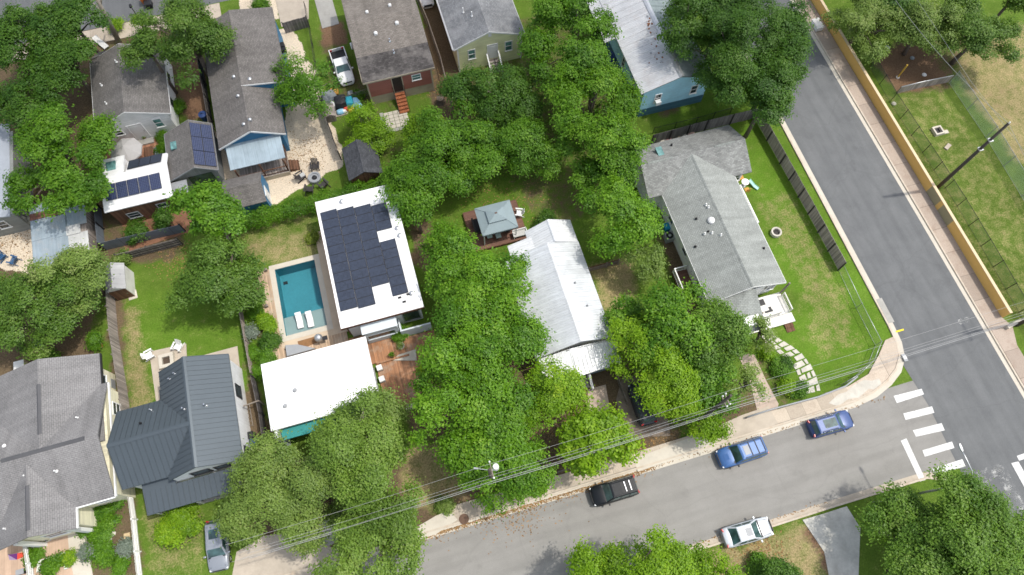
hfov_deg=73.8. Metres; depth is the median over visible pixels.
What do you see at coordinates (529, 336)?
broadleaf tree
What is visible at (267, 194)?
door
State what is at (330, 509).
shrub
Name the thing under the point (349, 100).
storage tub
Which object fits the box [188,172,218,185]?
glass door
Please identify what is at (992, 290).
retaining wall
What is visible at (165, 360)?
fire pit
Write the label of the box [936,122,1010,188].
utility pole
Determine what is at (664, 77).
blue house
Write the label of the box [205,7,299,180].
blue gabled house
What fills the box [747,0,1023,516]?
side road
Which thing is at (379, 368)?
cube seat
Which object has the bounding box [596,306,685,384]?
broadleaf tree
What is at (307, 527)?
broadleaf tree
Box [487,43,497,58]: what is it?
door
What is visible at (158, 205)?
window
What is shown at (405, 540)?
broadleaf tree
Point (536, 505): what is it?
leaf litter
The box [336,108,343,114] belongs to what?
toy
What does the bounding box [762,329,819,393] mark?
stone path
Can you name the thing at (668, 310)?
broadleaf tree
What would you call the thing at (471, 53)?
window
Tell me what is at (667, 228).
storage tub
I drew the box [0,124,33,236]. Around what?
grey sided house
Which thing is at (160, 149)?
shrub
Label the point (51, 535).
window
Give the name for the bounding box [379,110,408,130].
patio pavers
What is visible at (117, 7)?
back road
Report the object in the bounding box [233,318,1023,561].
power line
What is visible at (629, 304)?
broadleaf tree
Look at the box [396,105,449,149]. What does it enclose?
broadleaf tree
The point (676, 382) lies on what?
broadleaf tree
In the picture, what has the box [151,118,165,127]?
window
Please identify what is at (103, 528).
shrub
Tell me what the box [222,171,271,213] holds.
garden shed
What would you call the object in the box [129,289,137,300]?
step pad
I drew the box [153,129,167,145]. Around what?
shrub
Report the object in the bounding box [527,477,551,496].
shrub
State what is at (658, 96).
window
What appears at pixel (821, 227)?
board fence
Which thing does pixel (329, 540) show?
driveway
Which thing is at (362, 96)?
shrub
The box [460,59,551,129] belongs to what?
broadleaf tree
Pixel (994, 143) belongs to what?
wire fence
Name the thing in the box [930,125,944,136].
drain box
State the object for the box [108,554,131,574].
shrub
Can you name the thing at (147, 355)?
lawn chair
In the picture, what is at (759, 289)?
door
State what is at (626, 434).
power line
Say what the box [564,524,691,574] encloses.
broadleaf tree
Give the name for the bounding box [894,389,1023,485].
crosswalk markings
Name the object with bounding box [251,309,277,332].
shrub
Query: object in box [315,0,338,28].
driveway
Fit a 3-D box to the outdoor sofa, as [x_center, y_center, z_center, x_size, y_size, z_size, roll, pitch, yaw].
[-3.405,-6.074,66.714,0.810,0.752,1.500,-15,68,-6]
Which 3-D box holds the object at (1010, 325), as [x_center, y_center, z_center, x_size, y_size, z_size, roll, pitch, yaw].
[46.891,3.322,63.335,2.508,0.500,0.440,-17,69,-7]
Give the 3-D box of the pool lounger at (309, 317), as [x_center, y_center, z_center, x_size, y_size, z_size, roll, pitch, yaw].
[-18.866,2.967,63.680,0.558,0.664,1.476,-15,68,-6]
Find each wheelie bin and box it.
[143,0,152,8]
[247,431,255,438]
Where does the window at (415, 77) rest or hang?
in the red house at (389, 45)
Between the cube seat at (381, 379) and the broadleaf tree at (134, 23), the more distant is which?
the broadleaf tree at (134, 23)
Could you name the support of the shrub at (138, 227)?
on the brick courtyard at (180, 220)
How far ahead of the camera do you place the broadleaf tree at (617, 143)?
61.83 m
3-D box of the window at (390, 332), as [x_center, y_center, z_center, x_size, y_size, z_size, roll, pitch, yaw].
[-11.701,4.254,61.404,2.680,1.050,0.098,-15,68,-6]
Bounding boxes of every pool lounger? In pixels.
[294,312,303,328]
[305,310,313,327]
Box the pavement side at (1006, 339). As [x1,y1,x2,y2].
[796,0,1023,384]
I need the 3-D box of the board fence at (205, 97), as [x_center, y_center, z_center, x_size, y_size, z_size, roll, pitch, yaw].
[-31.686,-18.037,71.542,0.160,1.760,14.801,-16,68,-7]
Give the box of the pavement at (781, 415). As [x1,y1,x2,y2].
[452,387,852,522]
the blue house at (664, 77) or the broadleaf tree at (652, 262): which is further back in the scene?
the blue house at (664, 77)
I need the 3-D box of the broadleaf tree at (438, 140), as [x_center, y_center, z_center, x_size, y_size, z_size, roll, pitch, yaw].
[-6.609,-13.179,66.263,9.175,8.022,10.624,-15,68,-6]
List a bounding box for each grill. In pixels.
[314,334,327,342]
[334,94,346,109]
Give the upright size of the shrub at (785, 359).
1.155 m
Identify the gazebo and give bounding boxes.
[474,200,517,244]
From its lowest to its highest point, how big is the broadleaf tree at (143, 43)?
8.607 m
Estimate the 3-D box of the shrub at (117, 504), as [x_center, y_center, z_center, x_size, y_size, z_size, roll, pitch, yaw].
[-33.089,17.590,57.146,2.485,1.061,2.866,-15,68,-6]
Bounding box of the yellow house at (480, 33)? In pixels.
[436,0,524,73]
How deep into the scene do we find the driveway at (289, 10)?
78.19 m
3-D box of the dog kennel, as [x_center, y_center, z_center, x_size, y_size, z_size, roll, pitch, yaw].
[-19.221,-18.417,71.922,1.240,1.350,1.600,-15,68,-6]
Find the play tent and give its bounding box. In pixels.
[7,552,23,559]
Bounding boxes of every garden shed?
[105,262,135,299]
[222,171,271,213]
[342,139,382,188]
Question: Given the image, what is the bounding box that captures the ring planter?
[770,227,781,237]
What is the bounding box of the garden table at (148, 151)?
[144,146,153,156]
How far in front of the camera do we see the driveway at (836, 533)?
56.30 m
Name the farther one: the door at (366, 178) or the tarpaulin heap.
the tarpaulin heap
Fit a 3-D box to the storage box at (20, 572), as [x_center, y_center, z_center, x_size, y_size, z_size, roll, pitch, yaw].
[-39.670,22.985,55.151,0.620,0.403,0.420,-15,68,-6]
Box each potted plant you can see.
[387,351,396,356]
[396,340,406,349]
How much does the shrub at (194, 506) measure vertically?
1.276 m
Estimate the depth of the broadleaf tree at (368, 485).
50.20 m
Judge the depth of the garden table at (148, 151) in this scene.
69.98 m
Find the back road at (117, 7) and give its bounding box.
[0,0,226,43]
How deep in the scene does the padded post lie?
73.75 m
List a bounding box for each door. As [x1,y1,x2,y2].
[109,289,134,299]
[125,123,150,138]
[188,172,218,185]
[264,186,271,204]
[359,175,374,185]
[392,77,403,91]
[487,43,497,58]
[688,268,696,283]
[755,286,764,294]
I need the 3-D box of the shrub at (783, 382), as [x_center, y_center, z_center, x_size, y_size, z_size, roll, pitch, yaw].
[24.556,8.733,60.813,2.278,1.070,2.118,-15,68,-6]
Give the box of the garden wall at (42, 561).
[36,552,68,571]
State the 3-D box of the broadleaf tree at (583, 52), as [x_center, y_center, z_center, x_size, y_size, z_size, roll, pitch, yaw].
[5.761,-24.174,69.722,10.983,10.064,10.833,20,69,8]
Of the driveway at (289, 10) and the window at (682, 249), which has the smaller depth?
the window at (682, 249)
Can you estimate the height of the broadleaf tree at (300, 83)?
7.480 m
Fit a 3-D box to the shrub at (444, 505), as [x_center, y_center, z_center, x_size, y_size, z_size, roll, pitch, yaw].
[-5.714,18.108,57.052,2.448,0.820,1.887,28,70,11]
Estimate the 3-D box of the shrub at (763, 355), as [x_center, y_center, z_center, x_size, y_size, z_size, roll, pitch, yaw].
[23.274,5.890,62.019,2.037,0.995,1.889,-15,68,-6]
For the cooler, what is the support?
on the concrete slab
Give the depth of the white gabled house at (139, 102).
69.42 m
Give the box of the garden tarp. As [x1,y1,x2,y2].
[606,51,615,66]
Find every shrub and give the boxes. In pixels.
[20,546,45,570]
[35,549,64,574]
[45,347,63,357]
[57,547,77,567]
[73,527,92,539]
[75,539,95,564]
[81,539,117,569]
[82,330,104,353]
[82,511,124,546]
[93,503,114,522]
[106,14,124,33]
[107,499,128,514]
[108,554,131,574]
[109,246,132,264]
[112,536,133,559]
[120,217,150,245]
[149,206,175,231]
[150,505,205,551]
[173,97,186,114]
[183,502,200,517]
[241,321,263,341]
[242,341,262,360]
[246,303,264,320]
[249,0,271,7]
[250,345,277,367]
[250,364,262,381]
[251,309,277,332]
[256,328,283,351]
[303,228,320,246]
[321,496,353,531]
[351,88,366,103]
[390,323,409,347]
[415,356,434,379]
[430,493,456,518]
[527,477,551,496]
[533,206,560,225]
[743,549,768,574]
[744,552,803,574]
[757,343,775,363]
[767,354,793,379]
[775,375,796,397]
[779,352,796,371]
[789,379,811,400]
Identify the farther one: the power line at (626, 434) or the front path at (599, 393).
the front path at (599, 393)
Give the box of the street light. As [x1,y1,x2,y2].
[918,444,972,493]
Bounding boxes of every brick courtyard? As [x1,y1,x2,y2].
[105,139,162,158]
[122,211,190,250]
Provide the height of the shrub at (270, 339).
1.382 m
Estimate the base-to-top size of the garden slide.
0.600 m
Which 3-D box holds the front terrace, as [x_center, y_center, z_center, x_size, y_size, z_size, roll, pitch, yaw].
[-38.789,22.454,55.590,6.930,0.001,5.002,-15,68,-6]
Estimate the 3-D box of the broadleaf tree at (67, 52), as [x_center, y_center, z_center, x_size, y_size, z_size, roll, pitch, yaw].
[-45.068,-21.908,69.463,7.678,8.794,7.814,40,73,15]
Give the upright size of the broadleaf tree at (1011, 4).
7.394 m
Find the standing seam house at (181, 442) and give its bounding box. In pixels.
[106,354,251,515]
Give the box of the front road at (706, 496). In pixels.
[351,381,954,574]
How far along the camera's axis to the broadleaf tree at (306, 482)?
51.04 m
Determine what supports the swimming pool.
in the ground
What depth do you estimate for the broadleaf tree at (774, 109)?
64.07 m
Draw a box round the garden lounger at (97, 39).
[92,35,108,49]
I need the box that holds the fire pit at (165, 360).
[158,352,174,369]
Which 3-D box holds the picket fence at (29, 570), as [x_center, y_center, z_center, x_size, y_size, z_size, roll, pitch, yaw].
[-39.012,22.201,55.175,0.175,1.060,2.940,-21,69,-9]
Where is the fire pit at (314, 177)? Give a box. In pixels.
[308,171,320,183]
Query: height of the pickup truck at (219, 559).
1.450 m
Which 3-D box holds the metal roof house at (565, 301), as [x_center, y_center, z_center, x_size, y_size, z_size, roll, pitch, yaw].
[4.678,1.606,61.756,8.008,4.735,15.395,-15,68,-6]
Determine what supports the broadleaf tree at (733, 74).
on the ground
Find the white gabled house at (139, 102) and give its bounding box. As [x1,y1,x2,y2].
[90,43,178,144]
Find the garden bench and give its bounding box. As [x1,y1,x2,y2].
[512,227,526,238]
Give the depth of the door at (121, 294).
63.61 m
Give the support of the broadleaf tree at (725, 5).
on the ground
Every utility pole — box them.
[474,461,498,487]
[694,393,731,425]
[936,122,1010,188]
[1015,320,1023,326]
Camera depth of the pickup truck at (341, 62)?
73.55 m
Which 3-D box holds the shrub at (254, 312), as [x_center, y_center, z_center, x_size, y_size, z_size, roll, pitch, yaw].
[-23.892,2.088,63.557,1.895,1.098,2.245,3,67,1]
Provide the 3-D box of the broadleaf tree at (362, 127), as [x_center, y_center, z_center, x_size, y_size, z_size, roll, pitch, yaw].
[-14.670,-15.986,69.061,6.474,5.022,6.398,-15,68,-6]
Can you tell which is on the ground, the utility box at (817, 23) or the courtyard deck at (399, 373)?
the courtyard deck at (399, 373)
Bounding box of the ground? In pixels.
[0,0,1023,574]
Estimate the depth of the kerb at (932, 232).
67.87 m
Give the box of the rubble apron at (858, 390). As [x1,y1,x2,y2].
[829,379,880,405]
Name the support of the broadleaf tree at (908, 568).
on the ground
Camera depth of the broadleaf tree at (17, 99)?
65.52 m
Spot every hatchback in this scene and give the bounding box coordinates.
[628,382,656,426]
[805,409,853,437]
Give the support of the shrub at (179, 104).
on the ground
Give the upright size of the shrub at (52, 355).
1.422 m
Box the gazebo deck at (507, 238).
[463,200,525,252]
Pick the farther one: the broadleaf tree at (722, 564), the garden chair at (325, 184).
the garden chair at (325, 184)
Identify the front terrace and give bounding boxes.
[0,535,72,574]
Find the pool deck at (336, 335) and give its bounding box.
[257,231,347,359]
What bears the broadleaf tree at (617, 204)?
on the ground
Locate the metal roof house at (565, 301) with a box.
[506,219,621,389]
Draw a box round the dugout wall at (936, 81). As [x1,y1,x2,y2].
[897,75,953,92]
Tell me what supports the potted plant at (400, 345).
on the courtyard deck at (399, 373)
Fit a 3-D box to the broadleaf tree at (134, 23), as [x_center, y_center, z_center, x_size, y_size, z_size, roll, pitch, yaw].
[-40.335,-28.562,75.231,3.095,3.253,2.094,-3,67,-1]
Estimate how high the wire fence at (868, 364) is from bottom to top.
1.310 m
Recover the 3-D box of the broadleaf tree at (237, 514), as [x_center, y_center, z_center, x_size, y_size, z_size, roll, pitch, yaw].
[-19.406,15.843,54.081,8.396,8.189,8.615,-15,68,-6]
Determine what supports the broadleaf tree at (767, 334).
on the ground
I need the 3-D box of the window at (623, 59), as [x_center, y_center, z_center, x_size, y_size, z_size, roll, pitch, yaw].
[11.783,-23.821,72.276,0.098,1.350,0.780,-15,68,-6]
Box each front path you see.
[68,533,92,574]
[587,385,609,414]
[739,353,777,410]
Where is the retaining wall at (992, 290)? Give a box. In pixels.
[811,0,1012,317]
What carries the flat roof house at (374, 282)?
on the ground
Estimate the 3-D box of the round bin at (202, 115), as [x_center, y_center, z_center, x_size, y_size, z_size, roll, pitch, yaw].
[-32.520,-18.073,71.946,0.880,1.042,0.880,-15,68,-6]
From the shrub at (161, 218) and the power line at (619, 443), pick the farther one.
the shrub at (161, 218)
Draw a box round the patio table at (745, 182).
[741,179,748,187]
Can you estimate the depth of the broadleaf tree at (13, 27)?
66.42 m
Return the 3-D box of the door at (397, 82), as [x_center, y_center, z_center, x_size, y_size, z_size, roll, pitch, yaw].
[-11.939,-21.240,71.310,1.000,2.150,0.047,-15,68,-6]
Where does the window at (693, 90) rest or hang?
in the blue house at (664, 77)
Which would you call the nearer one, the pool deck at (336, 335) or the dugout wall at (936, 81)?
the pool deck at (336, 335)
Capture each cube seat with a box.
[376,364,382,371]
[378,375,385,383]
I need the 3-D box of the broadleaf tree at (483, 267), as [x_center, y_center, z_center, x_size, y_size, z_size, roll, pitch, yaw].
[-2.641,-0.412,60.197,9.741,9.396,11.871,-3,67,-1]
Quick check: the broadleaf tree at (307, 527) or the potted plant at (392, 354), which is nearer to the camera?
the broadleaf tree at (307, 527)
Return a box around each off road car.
[589,475,639,506]
[715,436,768,468]
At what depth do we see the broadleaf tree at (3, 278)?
60.44 m
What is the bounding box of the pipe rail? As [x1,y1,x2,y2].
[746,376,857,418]
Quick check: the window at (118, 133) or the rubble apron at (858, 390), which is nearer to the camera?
the rubble apron at (858, 390)
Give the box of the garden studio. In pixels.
[164,120,224,192]
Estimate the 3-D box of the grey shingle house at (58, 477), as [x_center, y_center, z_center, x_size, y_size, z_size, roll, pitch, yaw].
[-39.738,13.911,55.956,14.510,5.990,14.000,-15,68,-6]
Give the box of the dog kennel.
[324,103,336,122]
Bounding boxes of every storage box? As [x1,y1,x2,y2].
[13,359,28,369]
[15,568,25,574]
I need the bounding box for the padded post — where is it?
[896,64,907,78]
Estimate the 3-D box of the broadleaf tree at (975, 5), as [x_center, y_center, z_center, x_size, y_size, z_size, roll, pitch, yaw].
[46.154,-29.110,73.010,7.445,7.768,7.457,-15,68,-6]
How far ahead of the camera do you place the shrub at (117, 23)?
76.27 m
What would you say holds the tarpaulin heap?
on the ground
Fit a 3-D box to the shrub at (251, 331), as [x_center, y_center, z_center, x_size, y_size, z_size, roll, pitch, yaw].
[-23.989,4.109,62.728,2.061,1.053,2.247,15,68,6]
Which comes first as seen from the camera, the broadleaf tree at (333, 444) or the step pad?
the broadleaf tree at (333, 444)
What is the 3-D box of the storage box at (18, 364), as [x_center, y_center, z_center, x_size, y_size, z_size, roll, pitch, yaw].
[-44.230,7.133,61.553,0.900,0.863,0.900,-15,68,-6]
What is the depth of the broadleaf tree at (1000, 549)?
48.68 m
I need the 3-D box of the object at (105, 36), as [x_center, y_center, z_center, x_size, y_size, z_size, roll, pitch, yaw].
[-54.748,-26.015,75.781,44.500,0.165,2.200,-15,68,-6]
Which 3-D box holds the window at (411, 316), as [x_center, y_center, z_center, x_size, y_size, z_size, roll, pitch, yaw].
[-9.175,2.558,62.218,1.680,2.450,0.098,-15,68,-6]
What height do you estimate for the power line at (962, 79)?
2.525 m
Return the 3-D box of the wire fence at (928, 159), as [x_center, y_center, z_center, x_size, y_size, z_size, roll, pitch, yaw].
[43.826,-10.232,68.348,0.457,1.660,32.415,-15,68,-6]
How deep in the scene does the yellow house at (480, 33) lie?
72.36 m
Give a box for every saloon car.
[419,0,434,8]
[720,516,773,547]
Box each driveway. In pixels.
[276,0,308,26]
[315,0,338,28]
[320,519,346,545]
[616,376,669,437]
[803,506,859,574]
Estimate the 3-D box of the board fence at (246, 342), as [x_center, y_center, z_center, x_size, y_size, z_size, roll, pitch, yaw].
[-24.240,4.805,62.307,0.149,1.260,6.766,-17,68,-7]
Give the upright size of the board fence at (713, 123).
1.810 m
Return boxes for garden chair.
[293,170,306,183]
[303,184,314,195]
[309,158,319,171]
[317,178,330,188]
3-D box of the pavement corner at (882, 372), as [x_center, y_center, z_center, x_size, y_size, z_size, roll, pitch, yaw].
[32.998,7.551,61.809,7.711,0.168,2.163,-43,74,-16]
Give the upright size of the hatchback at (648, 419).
1.346 m
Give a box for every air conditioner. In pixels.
[111,379,115,388]
[663,231,674,242]
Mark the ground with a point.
(830, 322)
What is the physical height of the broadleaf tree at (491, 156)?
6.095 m
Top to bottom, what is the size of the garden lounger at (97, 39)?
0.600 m
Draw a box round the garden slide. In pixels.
[749,179,758,189]
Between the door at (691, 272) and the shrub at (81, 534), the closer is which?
the shrub at (81, 534)
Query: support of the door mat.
on the pool deck at (336, 335)
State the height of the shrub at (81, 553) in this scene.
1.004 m
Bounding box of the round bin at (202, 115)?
[198,111,207,121]
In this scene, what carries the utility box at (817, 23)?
on the pavement side at (1006, 339)
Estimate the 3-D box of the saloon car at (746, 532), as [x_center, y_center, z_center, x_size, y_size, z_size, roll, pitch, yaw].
[19.327,20.037,55.938,4.182,1.305,2.074,-13,68,-6]
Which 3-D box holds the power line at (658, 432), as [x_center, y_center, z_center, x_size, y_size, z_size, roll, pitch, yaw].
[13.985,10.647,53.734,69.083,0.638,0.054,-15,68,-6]
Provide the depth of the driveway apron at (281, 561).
55.69 m
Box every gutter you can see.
[628,472,983,569]
[790,0,1023,397]
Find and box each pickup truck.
[203,519,231,572]
[328,46,354,86]
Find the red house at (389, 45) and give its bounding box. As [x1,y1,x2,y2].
[341,0,434,113]
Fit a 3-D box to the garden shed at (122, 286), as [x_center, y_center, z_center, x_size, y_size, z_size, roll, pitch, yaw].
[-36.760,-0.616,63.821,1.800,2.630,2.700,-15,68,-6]
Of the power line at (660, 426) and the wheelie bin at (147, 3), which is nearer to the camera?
the power line at (660, 426)
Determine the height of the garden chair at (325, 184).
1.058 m
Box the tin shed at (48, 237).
[29,203,98,268]
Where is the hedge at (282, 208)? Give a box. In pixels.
[238,173,384,233]
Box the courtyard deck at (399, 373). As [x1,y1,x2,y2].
[349,330,444,405]
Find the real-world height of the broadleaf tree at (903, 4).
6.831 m
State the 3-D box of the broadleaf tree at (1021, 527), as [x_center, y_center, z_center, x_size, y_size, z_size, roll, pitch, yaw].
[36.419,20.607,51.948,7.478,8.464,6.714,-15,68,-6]
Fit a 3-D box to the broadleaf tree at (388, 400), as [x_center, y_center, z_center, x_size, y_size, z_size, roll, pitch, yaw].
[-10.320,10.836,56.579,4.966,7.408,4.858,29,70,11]
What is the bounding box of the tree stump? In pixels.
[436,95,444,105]
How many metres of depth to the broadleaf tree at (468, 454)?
52.06 m
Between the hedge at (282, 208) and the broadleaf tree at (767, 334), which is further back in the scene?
the hedge at (282, 208)
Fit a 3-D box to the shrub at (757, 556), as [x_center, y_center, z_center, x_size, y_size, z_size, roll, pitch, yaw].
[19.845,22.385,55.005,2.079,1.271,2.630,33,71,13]
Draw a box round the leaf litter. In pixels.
[0,69,884,568]
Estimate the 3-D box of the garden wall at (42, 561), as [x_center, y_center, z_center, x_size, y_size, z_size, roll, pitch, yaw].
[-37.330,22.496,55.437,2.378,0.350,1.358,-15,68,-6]
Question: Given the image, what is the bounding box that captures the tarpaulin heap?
[321,89,336,102]
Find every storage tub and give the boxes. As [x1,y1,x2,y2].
[346,96,353,106]
[662,222,670,231]
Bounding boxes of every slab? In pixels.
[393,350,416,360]
[944,143,950,149]
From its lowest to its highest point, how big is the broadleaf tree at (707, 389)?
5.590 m
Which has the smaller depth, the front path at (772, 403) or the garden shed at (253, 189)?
the front path at (772, 403)
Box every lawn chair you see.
[0,250,8,263]
[6,255,22,265]
[140,348,155,361]
[170,339,184,351]
[515,208,524,217]
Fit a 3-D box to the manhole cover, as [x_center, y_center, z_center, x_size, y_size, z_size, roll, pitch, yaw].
[-4.005,19.277,56.826,0.840,0.025,0.832,-15,68,-6]
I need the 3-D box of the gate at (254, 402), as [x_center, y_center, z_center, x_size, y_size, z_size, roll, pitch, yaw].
[-22.587,10.329,59.797,1.391,1.650,0.109,-20,69,-8]
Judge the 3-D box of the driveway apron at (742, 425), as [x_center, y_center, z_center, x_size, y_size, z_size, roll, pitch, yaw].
[20.253,12.093,59.899,5.973,0.146,1.678,-17,68,-7]
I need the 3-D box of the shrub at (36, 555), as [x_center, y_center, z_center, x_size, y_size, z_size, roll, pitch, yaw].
[-39.064,21.845,55.450,2.106,0.918,2.277,28,70,11]
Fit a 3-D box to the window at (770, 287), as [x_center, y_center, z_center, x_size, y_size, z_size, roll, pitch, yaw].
[23.890,0.006,63.064,0.980,1.250,0.098,-15,68,-6]
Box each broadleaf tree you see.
[0,0,76,73]
[0,55,68,137]
[0,98,121,221]
[0,267,105,363]
[0,269,21,291]
[16,237,119,317]
[17,34,102,96]
[24,0,112,52]
[115,25,177,94]
[128,14,149,28]
[129,0,240,91]
[158,232,271,318]
[162,176,249,241]
[209,427,317,549]
[262,482,329,563]
[268,47,346,120]
[269,443,336,521]
[298,383,412,493]
[307,528,381,574]
[326,435,418,541]
[326,474,431,574]
[342,97,399,156]
[348,382,415,433]
[374,148,454,214]
[395,195,434,233]
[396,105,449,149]
[398,98,489,199]
[403,336,519,454]
[414,214,479,306]
[415,277,520,403]
[427,222,536,344]
[430,424,543,500]
[435,62,483,121]
[443,118,510,184]
[459,286,557,375]
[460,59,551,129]
[460,366,544,462]
[470,435,562,522]
[491,112,564,183]
[517,0,623,98]
[517,354,592,435]
[528,0,587,47]
[534,55,646,162]
[554,389,650,483]
[563,108,655,191]
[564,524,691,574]
[566,154,618,190]
[570,168,668,263]
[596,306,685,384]
[600,290,647,328]
[621,241,669,288]
[625,275,730,371]
[629,338,708,423]
[647,527,718,574]
[656,0,719,43]
[662,0,818,108]
[668,351,748,422]
[674,291,761,374]
[687,401,735,447]
[699,0,766,58]
[706,544,748,574]
[724,360,770,404]
[743,75,800,138]
[746,313,780,354]
[747,30,812,109]
[762,0,816,49]
[819,0,913,67]
[853,478,934,574]
[861,0,922,34]
[880,518,965,574]
[884,501,998,574]
[895,0,967,57]
[919,458,1013,557]
[931,0,984,42]
[939,0,1023,65]
[952,483,1023,574]
[964,506,1023,574]
[987,0,1023,25]
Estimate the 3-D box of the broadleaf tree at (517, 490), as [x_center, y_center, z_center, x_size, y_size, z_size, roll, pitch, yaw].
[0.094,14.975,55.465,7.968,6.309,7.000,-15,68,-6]
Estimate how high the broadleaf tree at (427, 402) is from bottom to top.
9.786 m
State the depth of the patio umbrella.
68.00 m
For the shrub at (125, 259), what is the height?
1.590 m
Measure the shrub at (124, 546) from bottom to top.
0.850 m
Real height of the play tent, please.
0.850 m
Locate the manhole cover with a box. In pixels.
[459,514,468,523]
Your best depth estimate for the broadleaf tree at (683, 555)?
50.89 m
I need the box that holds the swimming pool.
[269,254,333,342]
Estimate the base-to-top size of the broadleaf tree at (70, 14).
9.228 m
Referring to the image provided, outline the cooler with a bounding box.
[353,97,361,110]
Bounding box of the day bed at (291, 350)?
[285,344,315,356]
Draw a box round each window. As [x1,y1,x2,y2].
[0,220,12,229]
[40,531,70,538]
[112,401,120,415]
[115,130,125,136]
[126,211,142,218]
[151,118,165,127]
[155,202,168,207]
[189,468,213,476]
[213,463,232,469]
[235,383,242,399]
[367,329,396,340]
[402,310,421,322]
[411,73,421,81]
[467,49,475,59]
[505,40,512,51]
[621,56,625,69]
[653,93,662,103]
[667,214,672,226]
[681,246,686,257]
[688,84,698,94]
[763,285,775,291]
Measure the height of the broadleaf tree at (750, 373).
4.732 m
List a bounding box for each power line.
[226,302,1021,544]
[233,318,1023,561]
[239,312,1022,552]
[241,318,1021,558]
[249,315,1020,552]
[251,319,1023,557]
[896,1,1023,154]
[917,0,1021,147]
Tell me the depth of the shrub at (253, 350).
61.88 m
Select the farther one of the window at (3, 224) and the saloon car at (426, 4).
the saloon car at (426, 4)
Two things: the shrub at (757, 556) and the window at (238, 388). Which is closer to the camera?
the shrub at (757, 556)
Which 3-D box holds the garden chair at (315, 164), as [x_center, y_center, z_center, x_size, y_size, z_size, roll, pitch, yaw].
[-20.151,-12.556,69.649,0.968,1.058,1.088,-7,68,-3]
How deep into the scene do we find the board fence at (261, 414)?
59.70 m
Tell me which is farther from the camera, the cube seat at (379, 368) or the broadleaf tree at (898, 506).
the cube seat at (379, 368)
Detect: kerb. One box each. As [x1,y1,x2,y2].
[284,57,900,574]
[634,477,945,569]
[794,0,1023,389]
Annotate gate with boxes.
[243,400,264,406]
[281,15,309,32]
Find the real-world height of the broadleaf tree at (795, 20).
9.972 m
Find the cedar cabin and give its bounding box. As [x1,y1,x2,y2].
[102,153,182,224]
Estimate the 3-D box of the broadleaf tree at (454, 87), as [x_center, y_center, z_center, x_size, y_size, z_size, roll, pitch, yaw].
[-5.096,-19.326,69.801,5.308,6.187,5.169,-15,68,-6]
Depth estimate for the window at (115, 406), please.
58.17 m
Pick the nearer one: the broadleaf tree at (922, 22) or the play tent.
the play tent
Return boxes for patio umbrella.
[111,138,142,161]
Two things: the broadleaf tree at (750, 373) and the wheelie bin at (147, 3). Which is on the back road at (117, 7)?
the wheelie bin at (147, 3)
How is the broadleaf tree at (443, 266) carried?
on the ground
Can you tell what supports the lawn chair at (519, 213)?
on the gazebo deck at (507, 238)
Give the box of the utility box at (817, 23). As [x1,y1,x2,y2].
[811,18,823,31]
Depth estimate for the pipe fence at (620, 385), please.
60.73 m
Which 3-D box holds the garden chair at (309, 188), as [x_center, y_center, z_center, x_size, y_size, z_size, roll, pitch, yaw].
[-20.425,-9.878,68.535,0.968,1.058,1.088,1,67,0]
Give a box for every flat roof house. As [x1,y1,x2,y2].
[261,336,378,445]
[315,186,431,343]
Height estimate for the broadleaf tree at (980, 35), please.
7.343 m
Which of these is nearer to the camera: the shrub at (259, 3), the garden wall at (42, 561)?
the garden wall at (42, 561)
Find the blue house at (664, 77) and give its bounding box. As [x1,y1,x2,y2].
[587,0,711,116]
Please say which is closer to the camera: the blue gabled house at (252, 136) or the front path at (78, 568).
the front path at (78, 568)
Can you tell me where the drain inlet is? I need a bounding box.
[876,298,893,322]
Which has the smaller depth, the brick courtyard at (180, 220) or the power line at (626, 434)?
the power line at (626, 434)
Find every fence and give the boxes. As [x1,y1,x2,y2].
[23,546,33,574]
[91,0,121,43]
[94,203,185,250]
[104,283,129,410]
[113,237,182,257]
[127,497,141,574]
[196,56,214,134]
[238,306,252,373]
[250,374,267,451]
[303,1,321,97]
[317,93,341,159]
[417,0,452,111]
[588,259,619,270]
[615,374,627,403]
[651,109,757,143]
[652,108,731,133]
[753,117,846,270]
[841,266,882,384]
[870,61,1023,318]
[949,71,1023,199]
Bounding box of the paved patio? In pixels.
[150,344,239,400]
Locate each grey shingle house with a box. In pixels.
[0,353,135,549]
[632,125,794,339]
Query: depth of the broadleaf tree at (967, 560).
48.71 m
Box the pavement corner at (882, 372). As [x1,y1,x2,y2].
[846,337,897,399]
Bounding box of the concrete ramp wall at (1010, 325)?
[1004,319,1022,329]
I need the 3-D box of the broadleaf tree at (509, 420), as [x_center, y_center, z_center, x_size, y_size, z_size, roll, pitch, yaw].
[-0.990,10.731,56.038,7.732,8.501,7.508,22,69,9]
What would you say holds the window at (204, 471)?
in the standing seam house at (181, 442)
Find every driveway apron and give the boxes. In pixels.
[232,534,339,574]
[417,512,456,538]
[634,437,715,471]
[715,406,777,443]
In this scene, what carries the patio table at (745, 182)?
on the ground
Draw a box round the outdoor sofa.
[471,218,480,233]
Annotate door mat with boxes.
[298,337,316,345]
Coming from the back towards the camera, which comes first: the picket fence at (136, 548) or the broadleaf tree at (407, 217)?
the broadleaf tree at (407, 217)
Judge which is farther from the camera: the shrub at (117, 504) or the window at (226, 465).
the shrub at (117, 504)
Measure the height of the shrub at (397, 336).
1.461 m
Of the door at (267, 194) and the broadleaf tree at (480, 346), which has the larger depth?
the door at (267, 194)
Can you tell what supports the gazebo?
on the gazebo deck at (507, 238)
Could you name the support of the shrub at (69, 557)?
on the front terrace
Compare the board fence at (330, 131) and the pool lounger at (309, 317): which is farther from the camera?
the board fence at (330, 131)

